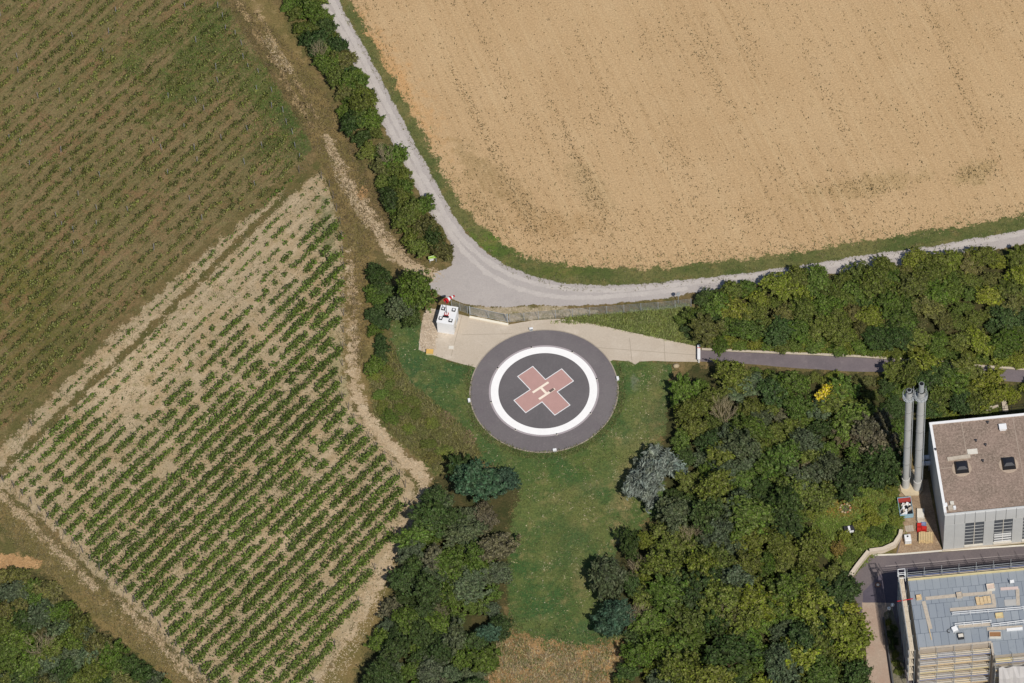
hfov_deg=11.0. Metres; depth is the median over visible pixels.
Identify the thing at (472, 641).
tree
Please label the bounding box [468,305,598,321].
verge strip
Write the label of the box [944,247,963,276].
tree
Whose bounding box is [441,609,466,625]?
tree
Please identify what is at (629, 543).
tree
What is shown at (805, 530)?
tree
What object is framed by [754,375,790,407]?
tree
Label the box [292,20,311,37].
shrub
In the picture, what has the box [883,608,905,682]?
planting strip
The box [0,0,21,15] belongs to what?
vine row
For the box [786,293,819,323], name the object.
tree
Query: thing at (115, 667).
shrub
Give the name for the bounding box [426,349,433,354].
grit bin
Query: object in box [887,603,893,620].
globe lamp
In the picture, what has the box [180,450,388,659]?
vine row
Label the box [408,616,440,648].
tree
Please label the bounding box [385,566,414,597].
tree
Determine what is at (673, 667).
tree
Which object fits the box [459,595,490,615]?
tree
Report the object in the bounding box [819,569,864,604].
tree
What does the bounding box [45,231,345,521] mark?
vine row
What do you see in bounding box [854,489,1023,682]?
yard
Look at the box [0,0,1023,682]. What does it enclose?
ground
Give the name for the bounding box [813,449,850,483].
tree
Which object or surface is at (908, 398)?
chimney
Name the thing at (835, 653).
tree
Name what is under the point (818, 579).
tree
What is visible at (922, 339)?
tree
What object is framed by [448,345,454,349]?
drain cover
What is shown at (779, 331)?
tree
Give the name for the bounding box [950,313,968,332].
tree
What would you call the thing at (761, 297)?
tree
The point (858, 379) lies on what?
shrub
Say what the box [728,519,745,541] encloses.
tree
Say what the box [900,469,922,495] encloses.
chimney plinth
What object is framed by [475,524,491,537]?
tree
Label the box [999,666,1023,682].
tarpaulin
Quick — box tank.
[904,534,911,544]
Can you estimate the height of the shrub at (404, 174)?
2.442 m
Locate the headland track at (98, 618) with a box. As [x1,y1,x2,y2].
[0,484,189,682]
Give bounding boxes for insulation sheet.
[1004,599,1015,605]
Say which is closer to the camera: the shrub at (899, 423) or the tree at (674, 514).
the tree at (674, 514)
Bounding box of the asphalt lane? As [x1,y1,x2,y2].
[700,350,1023,381]
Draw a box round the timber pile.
[975,596,990,604]
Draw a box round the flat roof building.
[907,568,1023,682]
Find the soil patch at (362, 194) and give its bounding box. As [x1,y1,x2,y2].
[355,186,368,199]
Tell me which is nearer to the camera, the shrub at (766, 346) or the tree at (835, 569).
the tree at (835, 569)
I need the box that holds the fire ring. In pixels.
[839,503,851,512]
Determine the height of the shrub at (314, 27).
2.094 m
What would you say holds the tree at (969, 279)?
on the wood floor at (931, 326)
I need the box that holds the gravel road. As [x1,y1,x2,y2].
[321,0,1023,307]
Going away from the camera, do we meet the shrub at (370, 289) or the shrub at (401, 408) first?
the shrub at (401, 408)
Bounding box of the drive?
[862,602,893,682]
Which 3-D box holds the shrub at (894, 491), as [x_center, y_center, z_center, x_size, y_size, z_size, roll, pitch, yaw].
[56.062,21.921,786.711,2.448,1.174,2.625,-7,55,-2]
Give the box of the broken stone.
[261,35,293,73]
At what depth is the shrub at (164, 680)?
771.69 m
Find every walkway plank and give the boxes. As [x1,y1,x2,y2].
[922,601,931,628]
[925,594,955,599]
[950,604,995,610]
[958,623,990,627]
[962,591,991,596]
[987,625,1021,630]
[991,594,995,603]
[1000,586,1017,589]
[1016,589,1019,604]
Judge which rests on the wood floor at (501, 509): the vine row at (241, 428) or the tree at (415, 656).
the tree at (415, 656)
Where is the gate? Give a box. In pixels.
[469,306,507,322]
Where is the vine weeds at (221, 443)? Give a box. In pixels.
[0,169,415,682]
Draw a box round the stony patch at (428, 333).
[419,308,438,351]
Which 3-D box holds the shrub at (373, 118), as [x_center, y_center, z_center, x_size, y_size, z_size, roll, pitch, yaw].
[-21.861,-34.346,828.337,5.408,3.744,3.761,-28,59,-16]
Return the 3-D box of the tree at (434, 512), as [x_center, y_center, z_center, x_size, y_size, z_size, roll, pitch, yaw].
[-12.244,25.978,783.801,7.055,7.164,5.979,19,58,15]
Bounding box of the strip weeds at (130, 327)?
[1,164,310,460]
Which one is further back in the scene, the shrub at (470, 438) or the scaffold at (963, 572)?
the shrub at (470, 438)
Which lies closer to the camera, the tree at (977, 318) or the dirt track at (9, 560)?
the dirt track at (9, 560)
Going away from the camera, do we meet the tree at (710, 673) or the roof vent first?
the tree at (710, 673)
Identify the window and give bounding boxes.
[964,522,983,547]
[993,519,1012,544]
[1022,518,1023,541]
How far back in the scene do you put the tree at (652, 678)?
766.09 m
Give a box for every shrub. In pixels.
[0,567,12,585]
[0,578,30,604]
[0,598,13,619]
[0,615,21,638]
[0,628,40,650]
[0,633,21,661]
[0,655,19,673]
[0,669,12,682]
[2,669,41,682]
[3,565,32,584]
[7,604,36,638]
[8,597,29,618]
[8,651,42,681]
[17,641,40,664]
[20,578,41,600]
[20,597,56,633]
[26,592,42,606]
[31,578,63,606]
[33,667,47,681]
[33,675,55,682]
[36,635,66,662]
[37,655,66,674]
[43,612,80,638]
[44,600,76,624]
[47,671,60,682]
[48,651,79,682]
[56,647,78,665]
[58,626,87,651]
[66,605,94,639]
[66,671,90,682]
[68,636,98,669]
[77,655,111,682]
[80,625,96,641]
[81,631,114,660]
[96,638,131,669]
[96,671,117,682]
[105,662,127,677]
[111,668,139,682]
[118,654,146,672]
[123,663,155,682]
[139,668,167,682]
[159,677,171,682]
[280,0,297,11]
[285,6,303,21]
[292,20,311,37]
[295,0,306,7]
[297,0,326,21]
[297,30,313,47]
[303,27,329,56]
[305,0,330,4]
[309,6,334,24]
[310,21,320,31]
[311,51,330,74]
[315,17,339,35]
[316,42,333,58]
[323,50,344,72]
[325,64,343,89]
[326,31,339,42]
[327,33,349,52]
[329,49,360,69]
[333,82,352,101]
[335,102,352,118]
[337,67,357,90]
[340,94,351,104]
[340,109,365,137]
[343,65,356,73]
[346,72,368,94]
[347,92,375,115]
[348,81,380,105]
[349,128,372,147]
[354,67,370,78]
[355,106,385,130]
[355,108,366,127]
[355,140,378,161]
[362,282,379,293]
[363,307,382,321]
[363,354,385,375]
[365,264,392,288]
[365,291,383,305]
[365,372,381,382]
[366,260,383,270]
[366,324,383,338]
[367,156,386,175]
[370,127,384,138]
[370,143,387,160]
[370,312,392,329]
[371,388,388,399]
[372,333,387,347]
[373,303,387,313]
[374,172,388,189]
[374,342,391,355]
[375,283,397,294]
[375,294,394,304]
[376,350,388,364]
[377,186,399,210]
[379,141,409,167]
[380,407,398,425]
[384,379,395,389]
[385,157,403,175]
[385,174,401,189]
[385,208,397,214]
[387,389,406,401]
[389,185,414,207]
[389,207,417,234]
[393,179,413,193]
[393,402,410,415]
[397,166,414,184]
[397,196,424,225]
[400,228,420,244]
[401,308,421,328]
[401,423,415,434]
[405,238,432,259]
[409,406,421,420]
[411,221,425,235]
[413,212,427,222]
[415,193,436,215]
[415,215,445,235]
[419,437,436,449]
[420,225,447,252]
[422,451,441,464]
[423,415,440,429]
[428,235,454,261]
[434,443,454,460]
[439,411,454,426]
[462,429,476,448]
[674,314,689,325]
[680,323,692,337]
[712,334,729,356]
[731,340,750,350]
[746,336,763,350]
[751,366,762,372]
[760,334,774,350]
[764,368,775,377]
[772,339,790,354]
[788,338,802,352]
[803,337,827,353]
[810,371,820,383]
[817,375,829,388]
[825,369,839,380]
[826,341,847,357]
[830,539,846,557]
[834,529,852,544]
[841,548,857,561]
[849,374,863,388]
[850,528,867,547]
[851,338,869,355]
[853,518,868,532]
[860,503,876,514]
[861,375,875,387]
[862,512,884,526]
[865,344,884,356]
[865,525,882,540]
[876,375,887,386]
[878,374,898,397]
[878,402,891,412]
[878,524,894,543]
[879,501,889,514]
[883,391,895,403]
[883,393,904,414]
[884,483,900,497]
[884,630,894,638]
[885,618,891,624]
[886,346,903,357]
[888,500,900,514]
[889,409,903,420]
[889,418,911,432]
[889,511,904,527]
[889,624,897,631]
[890,637,898,645]
[891,428,903,444]
[891,649,898,658]
[891,659,900,666]
[893,379,905,393]
[893,387,907,397]
[894,665,903,675]
[895,473,901,483]
[912,345,926,354]
[931,346,948,359]
[933,412,951,421]
[944,348,962,362]
[946,407,959,419]
[961,349,974,359]
[976,353,990,363]
[991,405,1001,414]
[995,356,1014,366]
[1004,388,1020,404]
[1013,354,1023,369]
[1018,382,1023,391]
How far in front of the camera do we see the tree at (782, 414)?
793.43 m
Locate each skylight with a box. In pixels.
[952,460,971,475]
[999,456,1017,472]
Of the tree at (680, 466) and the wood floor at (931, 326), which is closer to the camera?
the tree at (680, 466)
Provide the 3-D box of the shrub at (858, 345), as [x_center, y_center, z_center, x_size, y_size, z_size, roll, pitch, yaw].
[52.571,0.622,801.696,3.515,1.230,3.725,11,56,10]
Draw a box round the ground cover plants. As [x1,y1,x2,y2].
[698,335,1023,367]
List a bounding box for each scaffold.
[897,577,914,682]
[906,561,1023,598]
[918,644,990,682]
[993,652,1023,682]
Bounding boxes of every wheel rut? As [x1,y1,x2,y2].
[235,0,315,132]
[249,0,324,123]
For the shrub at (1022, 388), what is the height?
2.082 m
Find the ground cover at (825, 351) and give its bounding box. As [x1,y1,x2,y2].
[703,340,1012,367]
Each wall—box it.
[848,529,902,575]
[883,617,893,682]
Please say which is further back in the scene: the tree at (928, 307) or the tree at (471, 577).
the tree at (928, 307)
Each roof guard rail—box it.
[952,606,1023,615]
[955,620,990,625]
[992,620,1023,625]
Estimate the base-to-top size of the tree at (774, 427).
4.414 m
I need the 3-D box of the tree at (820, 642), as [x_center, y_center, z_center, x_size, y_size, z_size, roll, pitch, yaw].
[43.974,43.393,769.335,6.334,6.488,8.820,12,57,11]
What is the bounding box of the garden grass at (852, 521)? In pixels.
[808,484,900,574]
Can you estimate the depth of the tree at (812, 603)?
769.80 m
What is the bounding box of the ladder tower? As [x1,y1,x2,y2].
[897,568,905,581]
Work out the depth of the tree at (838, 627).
767.57 m
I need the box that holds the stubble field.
[348,0,1023,272]
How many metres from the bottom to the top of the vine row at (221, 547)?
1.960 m
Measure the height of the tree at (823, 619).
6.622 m
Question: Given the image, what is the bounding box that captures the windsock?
[443,295,454,317]
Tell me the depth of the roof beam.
778.71 m
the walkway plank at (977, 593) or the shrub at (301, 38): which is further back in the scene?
the shrub at (301, 38)
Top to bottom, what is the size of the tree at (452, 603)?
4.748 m
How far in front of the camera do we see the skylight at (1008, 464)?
777.26 m
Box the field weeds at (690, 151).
[358,0,1023,267]
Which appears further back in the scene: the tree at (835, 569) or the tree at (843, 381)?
the tree at (843, 381)
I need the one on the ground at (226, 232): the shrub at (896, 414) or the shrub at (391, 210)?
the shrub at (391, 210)
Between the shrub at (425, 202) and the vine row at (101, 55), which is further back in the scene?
the vine row at (101, 55)
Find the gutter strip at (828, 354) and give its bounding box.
[702,348,1023,369]
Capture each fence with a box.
[451,302,467,313]
[509,299,690,321]
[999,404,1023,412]
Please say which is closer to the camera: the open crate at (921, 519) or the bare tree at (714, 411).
the open crate at (921, 519)
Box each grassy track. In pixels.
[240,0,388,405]
[320,555,399,682]
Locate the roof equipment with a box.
[943,501,955,510]
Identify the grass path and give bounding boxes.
[0,158,320,476]
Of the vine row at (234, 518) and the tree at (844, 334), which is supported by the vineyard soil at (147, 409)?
the vine row at (234, 518)
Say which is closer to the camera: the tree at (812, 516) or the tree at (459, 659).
the tree at (459, 659)
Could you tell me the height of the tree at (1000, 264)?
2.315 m
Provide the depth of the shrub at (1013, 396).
794.43 m
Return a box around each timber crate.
[916,594,921,599]
[956,592,962,598]
[986,583,994,590]
[989,631,1000,638]
[995,612,1003,618]
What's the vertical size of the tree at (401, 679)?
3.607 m
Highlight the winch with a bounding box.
[947,626,959,633]
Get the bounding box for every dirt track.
[0,487,100,591]
[0,552,42,569]
[113,595,206,682]
[321,134,443,282]
[341,246,434,506]
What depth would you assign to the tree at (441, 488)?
788.26 m
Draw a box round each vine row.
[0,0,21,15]
[0,0,36,29]
[0,0,47,42]
[0,0,81,74]
[0,0,98,90]
[0,0,114,103]
[0,0,145,130]
[0,0,160,147]
[0,0,178,164]
[0,1,62,61]
[0,1,127,115]
[0,2,204,193]
[0,11,229,227]
[0,25,229,241]
[0,33,237,252]
[0,42,242,266]
[0,51,249,285]
[0,63,252,302]
[0,68,261,316]
[0,79,267,330]
[0,88,271,343]
[0,98,281,364]
[0,106,283,381]
[0,118,290,392]
[0,127,297,413]
[0,142,295,425]
[0,172,323,481]
[2,0,193,174]
[2,2,220,206]
[11,182,329,486]
[19,194,335,497]
[27,204,337,507]
[28,165,299,427]
[36,217,343,514]
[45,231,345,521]
[52,247,343,529]
[62,262,346,539]
[71,277,347,544]
[79,292,347,554]
[86,308,346,564]
[96,327,347,571]
[105,341,345,578]
[113,360,344,589]
[122,377,341,597]
[132,391,346,602]
[141,402,348,611]
[150,413,357,618]
[157,423,365,630]
[165,431,372,639]
[172,443,382,648]
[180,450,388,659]
[189,460,395,667]
[195,470,402,676]
[207,481,408,682]
[219,498,408,682]
[239,153,304,211]
[239,526,395,682]
[251,563,377,682]
[273,596,362,682]
[287,639,337,682]
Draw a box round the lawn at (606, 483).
[388,318,675,645]
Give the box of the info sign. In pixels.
[428,255,436,261]
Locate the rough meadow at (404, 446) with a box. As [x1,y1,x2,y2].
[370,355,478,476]
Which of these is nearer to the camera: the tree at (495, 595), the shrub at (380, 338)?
the tree at (495, 595)
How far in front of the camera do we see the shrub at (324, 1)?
842.53 m
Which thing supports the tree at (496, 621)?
on the wood floor at (501, 509)
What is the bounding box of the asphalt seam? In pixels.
[885,554,1023,566]
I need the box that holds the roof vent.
[999,423,1006,430]
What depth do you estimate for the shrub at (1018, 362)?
798.48 m
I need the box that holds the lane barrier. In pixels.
[697,344,699,362]
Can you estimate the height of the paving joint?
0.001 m
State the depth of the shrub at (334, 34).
838.48 m
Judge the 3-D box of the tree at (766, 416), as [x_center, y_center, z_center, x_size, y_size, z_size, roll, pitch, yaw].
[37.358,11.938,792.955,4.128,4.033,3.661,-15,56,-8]
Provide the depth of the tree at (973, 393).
793.47 m
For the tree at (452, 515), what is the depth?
783.69 m
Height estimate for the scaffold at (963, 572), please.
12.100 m
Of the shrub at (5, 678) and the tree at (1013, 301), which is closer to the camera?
the shrub at (5, 678)
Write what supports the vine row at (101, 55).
on the vineyard soil at (138, 193)
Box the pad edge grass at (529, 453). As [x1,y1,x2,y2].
[462,362,625,459]
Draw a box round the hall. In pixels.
[928,413,1023,550]
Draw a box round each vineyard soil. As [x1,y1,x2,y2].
[0,0,311,437]
[0,174,416,682]
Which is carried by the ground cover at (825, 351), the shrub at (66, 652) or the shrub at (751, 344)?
the shrub at (751, 344)
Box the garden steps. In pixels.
[1001,399,1007,411]
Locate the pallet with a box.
[905,525,913,531]
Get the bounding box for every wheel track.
[322,3,687,299]
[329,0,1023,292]
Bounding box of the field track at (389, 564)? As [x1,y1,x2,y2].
[316,483,426,682]
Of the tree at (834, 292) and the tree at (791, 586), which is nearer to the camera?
the tree at (791, 586)
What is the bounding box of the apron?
[419,308,697,366]
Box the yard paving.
[898,480,940,553]
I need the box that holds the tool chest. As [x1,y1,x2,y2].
[957,633,963,639]
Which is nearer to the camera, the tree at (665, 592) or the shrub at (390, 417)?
the tree at (665, 592)
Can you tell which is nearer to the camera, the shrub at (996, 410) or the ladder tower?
the ladder tower
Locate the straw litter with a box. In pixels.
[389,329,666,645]
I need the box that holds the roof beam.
[947,454,970,460]
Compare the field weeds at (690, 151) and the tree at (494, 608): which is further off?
the field weeds at (690, 151)
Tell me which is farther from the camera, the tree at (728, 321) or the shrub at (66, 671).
the tree at (728, 321)
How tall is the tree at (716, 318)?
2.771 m
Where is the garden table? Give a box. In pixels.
[844,525,854,532]
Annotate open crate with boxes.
[917,508,923,521]
[918,517,924,522]
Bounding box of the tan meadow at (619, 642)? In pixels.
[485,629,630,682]
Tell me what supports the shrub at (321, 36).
on the ground at (226, 232)
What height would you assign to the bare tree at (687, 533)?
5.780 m
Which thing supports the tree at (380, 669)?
on the wood floor at (501, 509)
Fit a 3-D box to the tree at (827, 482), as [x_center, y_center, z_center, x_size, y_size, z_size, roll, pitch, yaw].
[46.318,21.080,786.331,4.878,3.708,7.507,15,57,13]
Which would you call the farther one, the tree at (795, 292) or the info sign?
the info sign
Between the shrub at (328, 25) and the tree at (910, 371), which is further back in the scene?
the shrub at (328, 25)
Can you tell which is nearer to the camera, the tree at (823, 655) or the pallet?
the tree at (823, 655)
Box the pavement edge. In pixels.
[873,545,1023,555]
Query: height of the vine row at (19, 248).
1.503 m
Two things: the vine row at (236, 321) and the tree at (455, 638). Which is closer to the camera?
the tree at (455, 638)
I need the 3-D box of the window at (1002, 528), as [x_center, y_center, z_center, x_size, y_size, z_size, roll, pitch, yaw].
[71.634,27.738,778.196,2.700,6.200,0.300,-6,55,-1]
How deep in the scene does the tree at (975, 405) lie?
791.98 m
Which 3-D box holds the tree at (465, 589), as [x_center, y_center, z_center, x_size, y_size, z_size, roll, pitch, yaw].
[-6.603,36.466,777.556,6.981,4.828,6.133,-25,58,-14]
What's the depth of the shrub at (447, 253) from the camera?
813.12 m
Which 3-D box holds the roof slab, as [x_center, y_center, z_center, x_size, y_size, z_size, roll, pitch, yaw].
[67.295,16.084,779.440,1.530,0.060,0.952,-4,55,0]
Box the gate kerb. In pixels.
[469,316,507,325]
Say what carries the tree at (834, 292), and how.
on the wood floor at (931, 326)
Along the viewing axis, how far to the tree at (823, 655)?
767.22 m
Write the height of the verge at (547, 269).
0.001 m
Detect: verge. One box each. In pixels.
[339,0,1023,285]
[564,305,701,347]
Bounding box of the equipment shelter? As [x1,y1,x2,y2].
[436,304,458,334]
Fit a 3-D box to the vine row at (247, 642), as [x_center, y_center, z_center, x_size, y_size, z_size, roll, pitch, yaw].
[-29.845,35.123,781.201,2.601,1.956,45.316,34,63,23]
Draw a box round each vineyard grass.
[124,2,307,174]
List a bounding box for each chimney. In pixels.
[902,386,915,488]
[913,382,927,490]
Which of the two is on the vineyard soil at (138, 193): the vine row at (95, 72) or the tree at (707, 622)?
the vine row at (95, 72)
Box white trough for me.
[1006,627,1022,630]
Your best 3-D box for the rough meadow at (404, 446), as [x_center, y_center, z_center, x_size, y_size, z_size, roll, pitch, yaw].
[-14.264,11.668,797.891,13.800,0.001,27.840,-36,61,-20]
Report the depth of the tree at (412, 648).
772.56 m
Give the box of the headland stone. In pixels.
[4,496,172,669]
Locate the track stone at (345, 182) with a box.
[324,134,370,227]
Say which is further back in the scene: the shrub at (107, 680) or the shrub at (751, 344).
the shrub at (751, 344)
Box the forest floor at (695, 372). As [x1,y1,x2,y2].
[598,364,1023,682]
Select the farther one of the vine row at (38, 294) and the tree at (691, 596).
the vine row at (38, 294)
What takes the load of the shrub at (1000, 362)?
on the ground cover at (825, 351)
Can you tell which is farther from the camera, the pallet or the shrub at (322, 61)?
the shrub at (322, 61)
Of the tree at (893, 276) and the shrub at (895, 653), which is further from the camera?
the tree at (893, 276)
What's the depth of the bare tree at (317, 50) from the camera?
834.69 m
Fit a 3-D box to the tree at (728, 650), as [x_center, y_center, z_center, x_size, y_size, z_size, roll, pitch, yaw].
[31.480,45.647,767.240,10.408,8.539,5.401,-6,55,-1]
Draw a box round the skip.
[897,496,913,517]
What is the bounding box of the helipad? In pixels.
[469,329,618,452]
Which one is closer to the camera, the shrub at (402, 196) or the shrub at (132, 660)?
the shrub at (132, 660)
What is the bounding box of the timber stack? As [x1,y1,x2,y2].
[919,531,932,543]
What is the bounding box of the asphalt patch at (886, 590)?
[863,567,916,602]
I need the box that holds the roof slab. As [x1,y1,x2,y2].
[967,448,977,453]
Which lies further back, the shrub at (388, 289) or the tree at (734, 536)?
the shrub at (388, 289)
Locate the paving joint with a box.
[598,347,692,354]
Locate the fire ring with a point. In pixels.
(845, 507)
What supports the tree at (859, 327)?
on the wood floor at (931, 326)
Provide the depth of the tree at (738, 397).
795.07 m
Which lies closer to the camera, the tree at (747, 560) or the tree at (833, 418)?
the tree at (747, 560)
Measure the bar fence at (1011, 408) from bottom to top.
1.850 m
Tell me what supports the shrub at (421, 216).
on the ground at (226, 232)
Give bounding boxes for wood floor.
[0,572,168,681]
[353,459,520,682]
[694,246,1021,354]
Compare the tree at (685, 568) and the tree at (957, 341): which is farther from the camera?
the tree at (957, 341)
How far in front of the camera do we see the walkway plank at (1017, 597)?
762.79 m
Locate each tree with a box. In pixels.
[23,630,55,656]
[310,41,327,54]
[361,653,401,682]
[363,627,389,654]
[375,616,396,631]
[376,143,392,161]
[376,595,403,619]
[376,647,404,673]
[378,633,412,663]
[383,292,417,320]
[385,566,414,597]
[387,622,408,641]
[388,521,437,549]
[389,602,422,635]
[390,670,407,682]
[391,588,418,609]
[394,265,439,312]
[395,539,425,564]
[399,659,420,679]
[401,636,420,657]
[403,554,423,579]
[405,644,429,663]
[406,499,450,538]
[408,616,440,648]
[409,603,438,618]
[410,570,448,607]
[411,563,448,589]
[411,653,449,682]
[418,484,452,507]
[419,542,447,577]
[420,610,459,634]
[421,535,440,551]
[423,485,448,502]
[426,629,455,666]
[429,547,470,583]
[433,663,464,682]
[434,602,450,617]
[434,676,450,682]
[438,579,462,615]
[439,493,455,508]
[439,507,469,530]
[440,615,467,655]
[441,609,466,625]
[442,517,487,548]
[444,574,494,604]
[445,456,510,502]
[445,543,465,554]
[446,452,470,482]
[451,646,479,670]
[457,506,478,522]
[458,535,478,555]
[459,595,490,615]
[459,666,487,681]
[459,673,489,682]
[460,564,483,583]
[461,631,488,650]
[464,539,495,574]
[464,641,503,672]
[472,499,499,529]
[474,559,513,585]
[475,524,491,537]
[475,623,502,643]
[476,532,523,562]
[481,583,502,605]
[482,601,502,618]
[488,614,515,642]
[494,464,521,498]
[585,553,629,605]
[590,597,638,638]
[612,661,643,682]
[613,525,641,563]
[613,676,629,682]
[619,641,651,668]
[621,443,679,513]
[622,629,650,644]
[623,570,649,598]
[624,604,653,629]
[625,555,647,576]
[626,606,667,640]
[628,584,663,611]
[631,557,655,586]
[637,530,656,550]
[639,547,685,581]
[639,629,670,663]
[642,661,661,679]
[645,572,689,617]
[645,664,679,682]
[649,517,696,539]
[649,524,694,556]
[653,569,689,587]
[654,642,701,682]
[655,495,691,534]
[655,622,682,645]
[659,632,699,660]
[661,610,679,625]
[663,451,687,475]
[663,485,683,502]
[667,600,704,635]
[668,372,701,407]
[669,427,690,453]
[672,395,709,425]
[674,469,701,494]
[674,494,702,524]
[675,416,708,439]
[675,566,721,612]
[676,445,696,468]
[677,529,699,549]
[678,525,701,545]
[679,306,705,323]
[679,550,689,574]
[682,625,714,653]
[683,548,721,594]
[684,490,698,499]
[685,663,738,682]
[686,495,727,540]
[687,312,726,347]
[688,535,702,556]
[691,376,709,395]
[691,536,736,574]
[692,446,713,467]
[692,466,736,504]
[693,285,717,306]
[693,427,720,452]
[695,459,716,477]
[695,633,766,671]
[696,578,742,626]
[697,385,728,416]
[697,516,734,549]
[700,609,728,632]
[703,291,734,319]
[703,413,730,430]
[705,436,735,465]
[706,459,748,482]
[708,358,752,393]
[709,313,721,323]
[710,393,738,422]
[711,619,750,646]
[714,426,763,461]
[716,421,732,440]
[718,316,741,335]
[718,563,757,594]
[719,279,749,297]
[720,293,754,319]
[720,487,754,522]
[720,601,763,635]
[721,536,747,559]
[722,370,764,403]
[723,484,748,499]
[724,494,776,536]
[724,524,768,556]
[725,415,774,442]
[727,410,742,425]
[728,316,768,342]
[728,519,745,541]
[729,467,760,491]
[729,658,762,682]
[730,547,765,575]
[731,456,756,471]
[732,584,748,613]
[733,663,750,682]
[734,396,765,417]
[737,582,790,621]
[739,279,762,298]
[740,296,769,320]
[742,626,769,659]
[744,289,771,307]
[746,574,767,591]
[746,670,772,682]
[747,488,766,499]
[750,409,774,425]
[752,316,773,330]
[752,472,774,495]
[753,372,771,391]
[753,453,787,486]
[753,492,776,514]
[753,550,775,576]
[753,648,766,671]
[754,269,793,301]
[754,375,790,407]
[755,433,780,462]
[755,437,804,477]
[756,618,779,637]
[760,401,779,416]
[760,570,809,607]
[761,589,790,621]
[763,314,796,347]
[763,501,802,541]
[763,640,804,682]
[764,482,811,524]
[764,525,795,554]
[765,423,787,441]
[766,296,785,308]
[768,473,812,510]
[769,619,792,642]
[771,301,794,319]
[772,370,810,396]
[772,416,805,444]
[773,543,798,570]
[773,558,797,578]
[774,408,790,423]
[776,599,801,628]
[779,635,821,671]
[780,617,818,666]
[783,281,815,302]
[783,393,815,420]
[785,461,825,489]
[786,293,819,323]
[787,263,808,293]
[787,316,819,345]
[788,426,825,452]
[790,561,820,590]
[790,584,838,627]
[791,669,807,682]
[792,523,810,545]
[794,510,821,528]
[794,524,831,563]
[796,459,810,469]
[797,440,825,464]
[798,559,819,569]
[798,620,833,663]
[798,651,843,682]
[799,480,837,513]
[801,262,836,299]
[801,416,816,427]
[802,505,822,523]
[806,309,839,342]
[806,398,831,422]
[806,418,834,443]
[809,646,836,664]
[810,292,846,318]
[812,381,840,402]
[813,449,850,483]
[813,576,832,594]
[814,388,860,415]
[818,278,840,297]
[818,440,841,455]
[818,603,844,645]
[819,304,852,336]
[819,558,847,585]
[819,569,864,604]
[820,477,839,492]
[821,606,870,643]
[826,324,858,348]
[826,638,848,662]
[827,400,880,443]
[827,658,844,678]
[828,372,861,399]
[829,413,838,433]
[829,459,870,504]
[830,267,855,288]
[831,424,860,450]
[832,625,876,661]
[836,287,858,306]
[837,600,862,615]
[838,278,874,305]
[838,659,873,682]
[840,456,858,467]
[840,673,874,682]
[842,654,863,668]
[843,258,870,280]
[844,304,861,322]
[844,440,867,464]
[848,412,890,445]
[851,302,884,326]
[853,320,872,339]
[855,298,877,308]
[856,264,895,300]
[857,388,878,403]
[859,321,893,351]
[859,428,901,455]
[859,459,900,490]
[861,443,902,474]
[867,407,895,430]
[869,252,898,270]
[872,290,909,319]
[879,303,921,332]
[882,356,904,383]
[883,268,901,292]
[883,322,916,351]
[888,271,930,297]
[897,327,933,351]
[898,260,914,275]
[898,358,920,389]
[901,246,930,272]
[902,294,916,315]
[907,349,943,375]
[911,294,948,324]
[912,368,944,394]
[913,259,950,285]
[914,313,928,329]
[914,399,943,418]
[919,277,951,307]
[921,249,953,266]
[925,330,951,354]
[927,382,955,415]
[930,359,958,380]
[934,308,957,333]
[937,368,971,399]
[943,278,963,303]
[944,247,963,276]
[945,269,962,290]
[946,331,974,351]
[947,301,974,315]
[949,387,971,415]
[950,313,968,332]
[950,353,984,381]
[956,269,985,288]
[959,250,985,276]
[961,285,982,302]
[961,309,986,326]
[962,245,999,268]
[964,323,999,361]
[965,379,988,398]
[965,394,994,416]
[970,365,1006,392]
[974,382,1013,410]
[975,284,1006,305]
[980,270,1002,287]
[983,304,1002,321]
[983,322,1004,332]
[986,324,1023,359]
[988,303,1023,329]
[989,253,1008,269]
[991,275,1023,303]
[992,290,1023,315]
[1001,264,1023,286]
[1004,243,1023,270]
[1004,324,1023,341]
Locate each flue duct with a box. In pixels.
[922,455,929,459]
[922,461,930,470]

